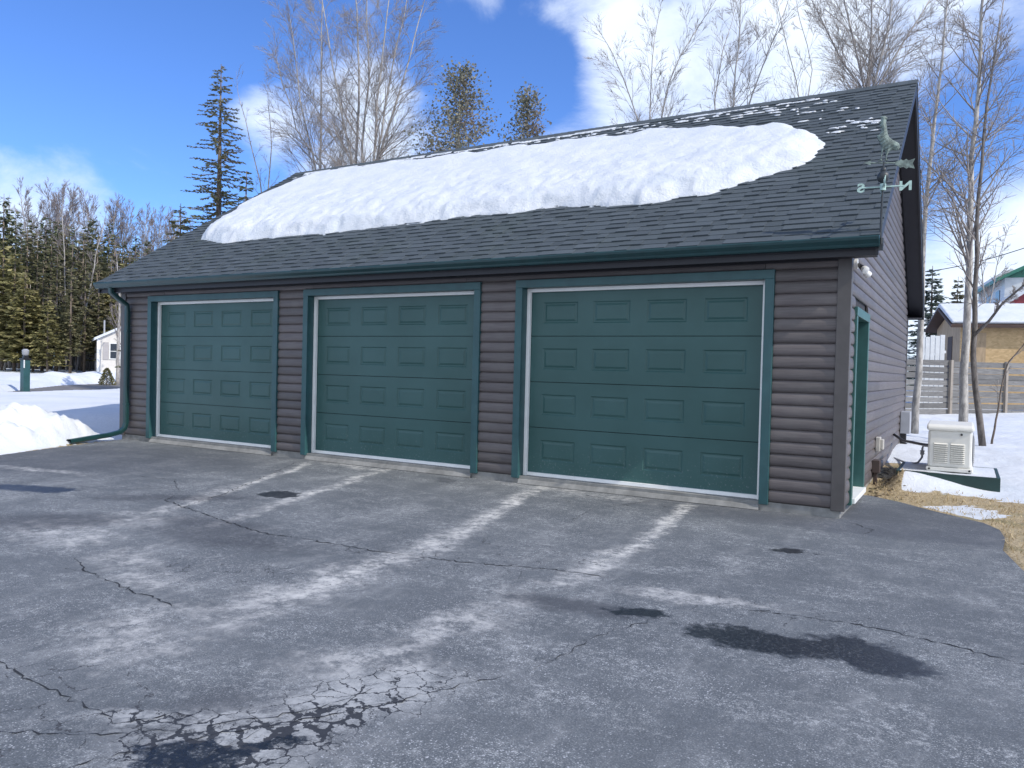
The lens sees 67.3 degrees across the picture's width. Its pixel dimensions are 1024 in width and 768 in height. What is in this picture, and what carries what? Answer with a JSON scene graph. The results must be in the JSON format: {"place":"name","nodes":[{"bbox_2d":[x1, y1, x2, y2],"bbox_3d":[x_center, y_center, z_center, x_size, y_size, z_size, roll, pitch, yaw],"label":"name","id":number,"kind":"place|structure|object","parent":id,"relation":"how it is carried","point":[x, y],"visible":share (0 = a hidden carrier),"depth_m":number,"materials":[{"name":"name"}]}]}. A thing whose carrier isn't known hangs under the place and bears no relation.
{"place":"outdoors","nodes":[
{"label":"outdoors","id":0,"kind":"place"},
{"bbox_2d":[11,383,119,391],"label":"road","id":1,"kind":"structure","parent":0,"point":[83,387],"depth_m":36.98,"materials":[{"name":"grey asphalt"}]},
{"bbox_2d":[0,439,1023,767],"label":"driveway","id":2,"kind":"structure","parent":0,"point":[698,665],"depth_m":4.49,"materials":[{"name":"grey asphalt"}]},
{"bbox_2d":[0,462,1022,767],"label":"driveway crack","id":3,"kind":"object","parent":2,"relation":"on","point":[326,704],"visible":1,"depth_m":3.58,"materials":[{"name":"black asphalt"}]},
{"bbox_2d":[0,366,1023,570],"bbox_3d":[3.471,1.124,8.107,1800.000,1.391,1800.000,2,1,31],"label":"snow ground","id":4,"kind":"structure","parent":0,"point":[34,420],"depth_m":13.16,"materials":[{"name":"white snow"}]},
{"bbox_2d":[0,252,12,343],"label":"pine tree","id":5,"kind":"object","parent":4,"relation":"on","point":[5,300],"visible":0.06,"depth_m":49.98,"materials":[{"name":"green plant"}]},
{"bbox_2d":[0,197,18,325],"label":"spruce tree","id":6,"kind":"object","parent":4,"relation":"on","point":[7,219],"visible":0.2,"depth_m":56.86,"materials":[{"name":"green plant"}]},
{"bbox_2d":[0,210,25,292],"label":"spruce tree","id":7,"kind":"object","parent":4,"relation":"on","point":[18,225],"visible":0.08,"depth_m":61.71,"materials":[{"name":"green plant"}]},
{"bbox_2d":[2,221,23,367],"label":"spruce tree","id":8,"kind":"object","parent":4,"relation":"on","point":[11,251],"visible":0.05,"depth_m":57.77,"materials":[{"name":"green plant"}]},
{"bbox_2d":[0,237,28,369],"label":"pine tree","id":9,"kind":"object","parent":4,"relation":"on","point":[9,286],"visible":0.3,"depth_m":49.84,"materials":[{"name":"green plant"}]},
{"bbox_2d":[8,237,35,367],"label":"spruce tree","id":10,"kind":"object","parent":4,"relation":"on","point":[21,249],"visible":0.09,"depth_m":55.83,"materials":[{"name":"green plant"}]},
{"bbox_2d":[4,229,40,325],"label":"spruce tree","id":11,"kind":"object","parent":4,"relation":"on","point":[27,259],"visible":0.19,"depth_m":54.83,"materials":[{"name":"green plant"}]},
{"bbox_2d":[19,349,30,391],"bbox_3d":[-19.899,-0.387,31.477,0.355,2.091,0.310,2,1,31],"label":"lamp post","id":12,"kind":"object","parent":4,"relation":"on","point":[25,359],"visible":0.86,"depth_m":31.39,"materials":[{"name":"green metal"}]},
{"bbox_2d":[0,194,51,256],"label":"maple tree","id":13,"kind":"object","parent":4,"relation":"on","point":[12,209],"visible":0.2,"depth_m":71.38,"materials":[{"name":"grey plant"}]},
{"bbox_2d":[0,250,53,370],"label":"pine tree","id":14,"kind":"object","parent":4,"relation":"on","point":[13,272],"visible":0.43,"depth_m":48.67,"materials":[{"name":"green plant"}]},
{"bbox_2d":[0,272,61,362],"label":"pine tree","id":15,"kind":"object","parent":4,"relation":"on","point":[15,345],"visible":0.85,"depth_m":47.63,"materials":[{"name":"green plant"}]},
{"bbox_2d":[9,290,53,371],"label":"pine tree","id":16,"kind":"object","parent":4,"relation":"on","point":[37,302],"visible":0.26,"depth_m":48.77,"materials":[{"name":"green plant"}]},
{"bbox_2d":[18,220,48,367],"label":"spruce tree","id":17,"kind":"object","parent":4,"relation":"on","point":[31,235],"visible":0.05,"depth_m":59.77,"materials":[{"name":"green plant"}]},
{"bbox_2d":[22,233,53,368],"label":"spruce tree","id":18,"kind":"object","parent":4,"relation":"on","point":[37,260],"visible":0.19,"depth_m":54.78,"materials":[{"name":"green plant"}]},
{"bbox_2d":[11,177,76,287],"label":"maple tree","id":19,"kind":"object","parent":4,"relation":"on","point":[56,205],"visible":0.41,"depth_m":68.18,"materials":[{"name":"grey plant"}]},
{"bbox_2d":[31,217,56,367],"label":"spruce tree","id":20,"kind":"object","parent":4,"relation":"on","point":[46,231],"visible":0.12,"depth_m":57.76,"materials":[{"name":"green plant"}]},
{"bbox_2d":[29,260,61,370],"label":"spruce tree","id":21,"kind":"object","parent":4,"relation":"on","point":[43,274],"visible":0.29,"depth_m":49.88,"materials":[{"name":"green plant"}]},
{"bbox_2d":[27,298,71,371],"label":"pine tree","id":22,"kind":"object","parent":4,"relation":"on","point":[50,341],"visible":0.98,"depth_m":46.87,"materials":[{"name":"green plant"}]},
{"bbox_2d":[0,270,99,369],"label":"forest trunks","id":23,"kind":"object","parent":4,"relation":"on","point":[89,365],"visible":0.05,"depth_m":56.59,"materials":[{"name":"brown plant"}]},
{"bbox_2d":[37,237,63,369],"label":"spruce tree","id":24,"kind":"object","parent":4,"relation":"on","point":[51,268],"visible":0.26,"depth_m":53.82,"materials":[{"name":"green plant"}]},
{"bbox_2d":[24,177,81,284],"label":"maple tree","id":25,"kind":"object","parent":4,"relation":"on","point":[47,212],"visible":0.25,"depth_m":70.89,"materials":[{"name":"grey plant"}]},
{"bbox_2d":[35,255,75,371],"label":"spruce tree","id":26,"kind":"object","parent":4,"relation":"on","point":[56,292],"visible":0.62,"depth_m":48.86,"materials":[{"name":"green plant"}]},
{"bbox_2d":[47,221,73,319],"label":"spruce tree","id":27,"kind":"object","parent":4,"relation":"on","point":[57,237],"visible":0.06,"depth_m":61.68,"materials":[{"name":"green plant"}]},
{"bbox_2d":[41,198,83,370],"bbox_3d":[-31.003,-6.877,53.078,2.754,12.078,1.853,1,1,-24],"label":"birch tree","id":28,"kind":"object","parent":4,"relation":"on","point":[65,272],"visible":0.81,"depth_m":52.96,"materials":[{"name":"grey plant"}]},
{"bbox_2d":[52,225,73,368],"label":"spruce tree","id":29,"kind":"object","parent":4,"relation":"on","point":[62,252],"visible":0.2,"depth_m":55.77,"materials":[{"name":"green plant"}]},
{"bbox_2d":[53,227,80,364],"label":"spruce tree","id":30,"kind":"object","parent":4,"relation":"on","point":[62,261],"visible":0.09,"depth_m":56.66,"materials":[{"name":"green plant"}]},
{"bbox_2d":[56,268,85,372],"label":"spruce tree","id":31,"kind":"object","parent":4,"relation":"on","point":[69,317],"visible":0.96,"depth_m":47.90,"materials":[{"name":"green plant"}]},
{"bbox_2d":[44,191,99,260],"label":"maple tree","id":32,"kind":"object","parent":4,"relation":"on","point":[94,211],"visible":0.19,"depth_m":73.03,"materials":[{"name":"grey plant"}]},
{"bbox_2d":[58,245,90,370],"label":"spruce tree","id":33,"kind":"object","parent":4,"relation":"on","point":[75,281],"visible":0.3,"depth_m":52.82,"materials":[{"name":"green plant"}]},
{"bbox_2d":[59,238,93,369],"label":"spruce tree","id":34,"kind":"object","parent":4,"relation":"on","point":[75,251],"visible":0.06,"depth_m":54.79,"materials":[{"name":"green plant"}]},
{"bbox_2d":[66,258,95,372],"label":"spruce tree","id":35,"kind":"object","parent":4,"relation":"on","point":[85,323],"visible":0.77,"depth_m":49.89,"materials":[{"name":"green plant"}]},
{"bbox_2d":[65,232,103,370],"bbox_3d":[-30.046,-5.677,53.787,2.804,10.110,2.966,1,1,-12],"label":"spruce tree","id":36,"kind":"object","parent":4,"relation":"on","point":[79,284],"visible":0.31,"depth_m":53.82,"materials":[{"name":"green plant"}]},
{"bbox_2d":[79,225,98,298],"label":"spruce tree","id":37,"kind":"object","parent":4,"relation":"on","point":[91,230],"visible":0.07,"depth_m":59.76,"materials":[{"name":"green plant"}]},
{"bbox_2d":[59,187,123,268],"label":"maple tree","id":38,"kind":"object","parent":4,"relation":"on","point":[72,200],"visible":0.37,"depth_m":68.58,"materials":[{"name":"grey plant"}]},
{"bbox_2d":[79,219,104,288],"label":"spruce tree","id":39,"kind":"object","parent":4,"relation":"on","point":[93,236],"visible":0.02,"depth_m":62.77,"materials":[{"name":"green plant"}]},
{"bbox_2d":[75,207,111,370],"bbox_3d":[-28.204,-6.367,52.068,2.145,11.297,1.801,2,1,31],"label":"birch tree","id":40,"kind":"object","parent":4,"relation":"on","point":[91,278],"visible":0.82,"depth_m":51.97,"materials":[{"name":"grey plant"}]},
{"bbox_2d":[87,236,109,370],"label":"spruce tree","id":41,"kind":"object","parent":4,"relation":"on","point":[98,263],"visible":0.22,"depth_m":54.81,"materials":[{"name":"green plant"}]},
{"bbox_2d":[86,264,112,354],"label":"spruce tree","id":42,"kind":"object","parent":4,"relation":"on","point":[96,324],"visible":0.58,"depth_m":50.84,"materials":[{"name":"green plant"}]},
{"bbox_2d":[90,247,109,348],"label":"spruce tree","id":43,"kind":"object","parent":4,"relation":"on","point":[103,255],"visible":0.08,"depth_m":56.79,"materials":[{"name":"green plant"}]},
{"bbox_2d":[86,293,118,361],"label":"pine tree","id":44,"kind":"object","parent":4,"relation":"on","point":[106,302],"visible":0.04,"depth_m":54.53,"materials":[{"name":"green plant"}]},
{"bbox_2d":[90,258,117,353],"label":"spruce tree","id":45,"kind":"object","parent":4,"relation":"on","point":[110,307],"visible":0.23,"depth_m":51.80,"materials":[{"name":"green plant"}]},
{"bbox_2d":[91,320,120,371],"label":"cream house","id":46,"kind":"structure","parent":4,"relation":"on","point":[105,349],"depth_m":47.23,"materials":[{"name":"white wood"}]},
{"bbox_2d":[109,343,120,358],"bbox_3d":[-24.466,-2.027,47.420,0.620,1.020,0.050,1,1,-30],"label":"window","id":47,"kind":"structure","parent":46,"relation":"in","point":[109,343],"depth_m":47.31,"materials":[{"name":"white plastic"}]},
{"bbox_2d":[98,368,115,384],"bbox_3d":[-22.128,-0.327,42.031,0.969,1.149,0.974,2,1,31],"label":"conical shrub","id":48,"kind":"object","parent":4,"relation":"on","point":[110,379],"visible":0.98,"depth_m":41.91,"materials":[{"name":"green plant"}]},
{"bbox_2d":[93,294,120,360],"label":"pine tree","id":49,"kind":"object","parent":4,"relation":"on","point":[115,318],"visible":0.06,"depth_m":49.58,"materials":[{"name":"green plant"}]},
{"bbox_2d":[98,223,117,298],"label":"spruce tree","id":50,"kind":"object","parent":4,"relation":"on","point":[107,248],"visible":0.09,"depth_m":57.73,"materials":[{"name":"green plant"}]},
{"bbox_2d":[71,191,147,275],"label":"maple tree","id":51,"kind":"object","parent":4,"relation":"on","point":[113,221],"visible":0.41,"depth_m":68.67,"materials":[{"name":"grey plant"}]},
{"bbox_2d":[96,235,124,336],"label":"spruce tree","id":52,"kind":"object","parent":4,"relation":"on","point":[118,257],"visible":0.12,"depth_m":55.80,"materials":[{"name":"green plant"}]},
{"bbox_2d":[106,250,120,383],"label":"birch tree","id":53,"kind":"object","parent":4,"relation":"on","point":[117,379],"visible":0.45,"depth_m":43.93,"materials":[{"name":"grey plant"}]},
{"bbox_2d":[116,242,128,269],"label":"spruce tree","id":54,"kind":"object","parent":4,"relation":"on","point":[122,254],"visible":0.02,"depth_m":59.83,"materials":[{"name":"green plant"}]},
{"bbox_2d":[113,251,134,326],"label":"spruce tree","id":55,"kind":"object","parent":4,"relation":"on","point":[129,258],"visible":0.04,"depth_m":54.83,"materials":[{"name":"green plant"}]},
{"bbox_2d":[106,197,146,270],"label":"maple tree","id":56,"kind":"object","parent":4,"relation":"on","point":[130,228],"visible":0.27,"depth_m":70.96,"materials":[{"name":"grey plant"}]},
{"bbox_2d":[130,236,141,263],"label":"spruce tree","id":57,"kind":"object","parent":4,"relation":"on","point":[133,248],"visible":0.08,"depth_m":61.81,"materials":[{"name":"green plant"}]},
{"bbox_2d":[144,241,152,254],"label":"spruce tree","id":58,"kind":"object","parent":4,"relation":"on","point":[146,244],"visible":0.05,"depth_m":59.85,"materials":[{"name":"green plant"}]},
{"bbox_2d":[131,203,171,259],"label":"maple tree","id":59,"kind":"object","parent":4,"relation":"on","point":[151,234],"visible":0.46,"depth_m":69.20,"materials":[{"name":"grey plant"}]},
{"bbox_2d":[115,203,193,367],"bbox_3d":[-14.335,-3.666,33.080,4.853,8.101,4.367,1,1,-37],"label":"evergreen tree","id":60,"kind":"object","parent":4,"relation":"on","point":[172,222],"visible":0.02,"depth_m":32.85,"materials":[{"name":"green plant"}]},
{"bbox_2d":[137,206,183,255],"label":"maple tree","id":61,"kind":"object","parent":4,"relation":"on","point":[168,218],"visible":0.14,"depth_m":73.59,"materials":[{"name":"grey plant"}]},
{"bbox_2d":[151,212,177,247],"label":"maple tree","id":62,"kind":"object","parent":4,"relation":"on","point":[171,236],"visible":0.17,"depth_m":71.51,"materials":[{"name":"grey plant"}]},
{"bbox_2d":[160,64,251,242],"bbox_3d":[-12.257,-6.373,31.614,6.457,13.651,6.090,1,1,-32],"label":"spruce tree","id":63,"kind":"object","parent":4,"relation":"on","point":[218,195],"visible":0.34,"depth_m":31.72,"materials":[{"name":"green plant"}]},
{"bbox_2d":[237,171,253,204],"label":"spruce tree","id":64,"kind":"object","parent":4,"relation":"on","point":[245,197],"visible":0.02,"depth_m":28.85,"materials":[{"name":"green plant"}]},
{"bbox_2d":[234,66,278,192],"bbox_3d":[-10.005,-6.047,29.949,2.141,12.981,1.450,1,1,-19],"label":"birch tree","id":65,"kind":"object","parent":4,"relation":"on","point":[257,170],"visible":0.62,"depth_m":29.96,"materials":[{"name":"grey plant"}]},
{"bbox_2d":[254,0,379,176],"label":"maple tree","id":66,"kind":"object","parent":4,"relation":"on","point":[280,73],"visible":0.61,"depth_m":28.83,"materials":[{"name":"grey plant"}]},
{"bbox_2d":[286,0,448,169],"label":"maple tree","id":67,"kind":"object","parent":4,"relation":"on","point":[379,152],"visible":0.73,"depth_m":26.93,"materials":[{"name":"grey plant"}]},
{"bbox_2d":[396,55,522,155],"bbox_3d":[-1.954,-5.331,26.859,4.893,12.231,4.751,2,1,31],"label":"cedar tree","id":68,"kind":"object","parent":4,"relation":"on","point":[464,104],"visible":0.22,"depth_m":26.57,"materials":[{"name":"green plant"}]},
{"bbox_2d":[66,79,924,518],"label":"garage building","id":69,"kind":"structure","parent":4,"relation":"on","point":[742,345],"depth_m":10.14,"materials":[{"name":"wood"}]},
{"bbox_2d":[156,298,272,447],"bbox_3d":[-5.114,-0.217,13.329,3.146,2.453,0.118,2,1,31],"label":"garage door","id":70,"kind":"structure","parent":69,"relation":"in","point":[214,357],"depth_m":13.33,"materials":[{"name":"green paint"}]},
{"bbox_2d":[311,291,473,468],"bbox_3d":[-1.774,-0.096,11.359,3.086,2.453,0.118,2,1,31],"label":"garage door","id":71,"kind":"structure","parent":69,"relation":"in","point":[392,373],"depth_m":11.32,"materials":[{"name":"green paint"}]},
{"bbox_2d":[201,122,824,242],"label":"roof snow","id":72,"kind":"structure","parent":69,"relation":"on","point":[653,165],"depth_m":12.20,"materials":[{"name":"white snow"}]},
{"bbox_2d":[292,98,880,178],"bbox_3d":[0.364,-4.158,14.692,12.651,1.189,1.618,2,1,38],"label":"snow scrap","id":73,"kind":"object","parent":69,"relation":"on","point":[716,115],"visible":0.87,"depth_m":13.19,"materials":[{"name":"white snow"}]},
{"bbox_2d":[523,280,764,499],"bbox_3d":[1.523,0.023,9.414,3.066,2.453,0.118,2,1,31],"label":"garage door","id":74,"kind":"structure","parent":69,"relation":"in","point":[659,386],"depth_m":9.33,"materials":[{"name":"green paint"}]},
{"bbox_2d":[854,259,871,277],"bbox_3d":[3.729,-1.234,8.184,0.160,0.193,0.309,2,1,31],"label":"flood light","id":75,"kind":"object","parent":69,"relation":"attached to","point":[866,272],"visible":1,"depth_m":8.15,"materials":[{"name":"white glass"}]},
{"bbox_2d":[857,116,914,250],"bbox_3d":[3.675,-1.989,7.605,0.405,1.324,0.374,1,1,-24],"label":"weather vane","id":76,"kind":"object","parent":69,"relation":"attached to","point":[888,144],"visible":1,"depth_m":7.59,"materials":[{"name":"metal"}]},
{"bbox_2d":[900,411,911,443],"bbox_3d":[7.601,0.934,14.871,0.170,0.810,0.350,2,1,31],"label":"meter box","id":77,"kind":"object","parent":69,"relation":"attached to","point":[905,422],"visible":0.88,"depth_m":14.73,"materials":[{"name":"grey plastic"}]},
{"bbox_2d":[893,433,927,445],"bbox_3d":[6.464,0.922,12.519,0.108,0.094,2.248,2,1,15],"label":"power conduit","id":78,"kind":"object","parent":69,"relation":"attached to","point":[907,441],"visible":0.78,"depth_m":12.37,"materials":[{"name":"black plastic"}]},
{"bbox_2d":[498,77,551,140],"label":"cedar tree","id":79,"kind":"object","parent":4,"relation":"on","point":[524,105],"visible":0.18,"depth_m":26.66,"materials":[{"name":"green plant"}]},
{"bbox_2d":[579,0,719,124],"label":"maple tree","id":80,"kind":"object","parent":4,"relation":"on","point":[660,87],"visible":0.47,"depth_m":25.35,"materials":[{"name":"grey plant"}]},
{"bbox_2d":[700,0,810,110],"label":"poplar tree","id":81,"kind":"object","parent":4,"relation":"on","point":[728,62],"visible":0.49,"depth_m":23.82,"materials":[{"name":"grey plant"}]},
{"bbox_2d":[760,0,839,100],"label":"alder tree","id":82,"kind":"object","parent":4,"relation":"on","point":[784,31],"visible":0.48,"depth_m":26.82,"materials":[{"name":"grey plant"}]},
{"bbox_2d":[802,0,966,215],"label":"maple tree","id":83,"kind":"object","parent":4,"relation":"on","point":[870,64],"visible":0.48,"depth_m":21.92,"materials":[{"name":"grey plant"}]},
{"bbox_2d":[894,445,927,463],"bbox_3d":[6.179,1.069,12.047,0.132,0.389,1.721,2,1,12],"label":"gas hose","id":84,"kind":"object","parent":4,"relation":"on","point":[921,453],"visible":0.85,"depth_m":11.24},
{"bbox_2d":[906,266,948,385],"bbox_3d":[21.086,-2.506,38.831,3.778,6.937,3.986,1,1,-31],"label":"spruce tree","id":85,"kind":"object","parent":4,"relation":"on","point":[938,297],"visible":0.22,"depth_m":38.90,"materials":[{"name":"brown plant"}]},
{"bbox_2d":[919,332,945,408],"bbox_3d":[16.091,-0.386,29.520,1.050,3.190,0.080,1,1,0],"label":"picket screen","id":86,"kind":"object","parent":4,"relation":"on","point":[933,346],"visible":0.37,"depth_m":29.46,"materials":[{"name":"white wood"}]},
{"bbox_2d":[870,469,1023,566],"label":"dead grass","id":87,"kind":"structure","parent":4,"relation":"on","point":[1008,533],"depth_m":8.93,"materials":[{"name":"beige plant"}]},
{"bbox_2d":[867,467,907,497],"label":"leaf litter","id":88,"kind":"object","parent":87,"relation":"on","point":[884,482],"visible":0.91,"depth_m":10.56,"materials":[{"name":"brown plant"}]},
{"bbox_2d":[896,461,1000,491],"bbox_3d":[6.168,1.344,10.900,1.220,0.296,1.350,2,1,31],"label":"generator pad","id":89,"kind":"object","parent":4,"relation":"on","point":[985,478],"visible":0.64,"depth_m":10.31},
{"bbox_2d":[926,420,974,472],"bbox_3d":[6.235,0.872,10.940,0.580,0.650,1.048,2,1,31],"label":"standby generator","id":90,"kind":"object","parent":89,"relation":"on","point":[951,446],"visible":1,"depth_m":10.52,"materials":[{"name":"white plastic"}]},
{"bbox_2d":[910,0,994,433],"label":"birch tree","id":91,"kind":"object","parent":4,"relation":"on","point":[917,391],"visible":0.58,"depth_m":17.14,"materials":[{"name":"grey plant"}]},
{"bbox_2d":[946,277,963,302],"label":"pine tree","id":92,"kind":"object","parent":4,"relation":"on","point":[960,297],"visible":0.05,"depth_m":51.84,"materials":[{"name":"green plant"}]},
{"bbox_2d":[905,359,1023,413],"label":"board fence","id":93,"kind":"object","parent":4,"relation":"on","point":[986,377],"visible":0.26,"depth_m":26.36,"materials":[{"name":"grey wood"}]},
{"bbox_2d":[916,0,1023,421],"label":"birch tree","id":94,"kind":"object","parent":4,"relation":"on","point":[968,239],"visible":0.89,"depth_m":15.77,"materials":[{"name":"grey plant"}]},
{"bbox_2d":[921,0,1023,445],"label":"maple tree","id":95,"kind":"object","parent":4,"relation":"on","point":[976,395],"visible":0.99,"depth_m":14.89,"materials":[{"name":"plant"}]},
{"bbox_2d":[924,303,1023,404],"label":"plywood shed","id":96,"kind":"structure","parent":4,"relation":"on","point":[1000,337],"depth_m":30.78,"materials":[{"name":"beige wood"}]},
{"bbox_2d":[945,336,952,402],"bbox_3d":[18.449,-0.341,32.505,0.020,3.300,0.700,2,1,16],"label":"doorway","id":97,"kind":"structure","parent":96,"relation":"in","point":[950,339],"depth_m":32.50,"materials":[{"name":"grey wood"}]},
{"bbox_2d":[973,210,1017,302],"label":"birch tree","id":98,"kind":"object","parent":4,"relation":"on","point":[994,280],"visible":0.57,"depth_m":40.26,"materials":[{"name":"grey plant"}]},
{"bbox_2d":[977,266,1023,302],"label":"white house","id":99,"kind":"structure","parent":4,"relation":"on","point":[1014,278],"depth_m":45.84,"materials":[{"name":"white paint"}]},
{"bbox_2d":[995,290,999,301],"bbox_3d":[30.158,-4.956,47.825,0.040,1.600,1.300,2,1,23],"label":"window","id":100,"kind":"structure","parent":99,"relation":"in","point":[997,294],"depth_m":47.73,"materials":[{"name":"blue glass"}]},
{"bbox_2d":[989,344,1023,443],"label":"maple sapling","id":101,"kind":"object","parent":4,"relation":"on","point":[998,407],"visible":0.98,"depth_m":15.07,"materials":[{"name":"brown plant"}]},
{"bbox_2d":[0,0,1023,379],"label":"sky","id":102,"kind":"structure","parent":0,"point":[101,97],"materials":[{"name":"blue"}]},
{"bbox_2d":[925,248,1023,271],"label":"utility cable","id":103,"kind":"object","parent":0,"point":[979,261],"visible":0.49,"depth_m":22.04,"materials":[{"name":"rubber"}]}
]}

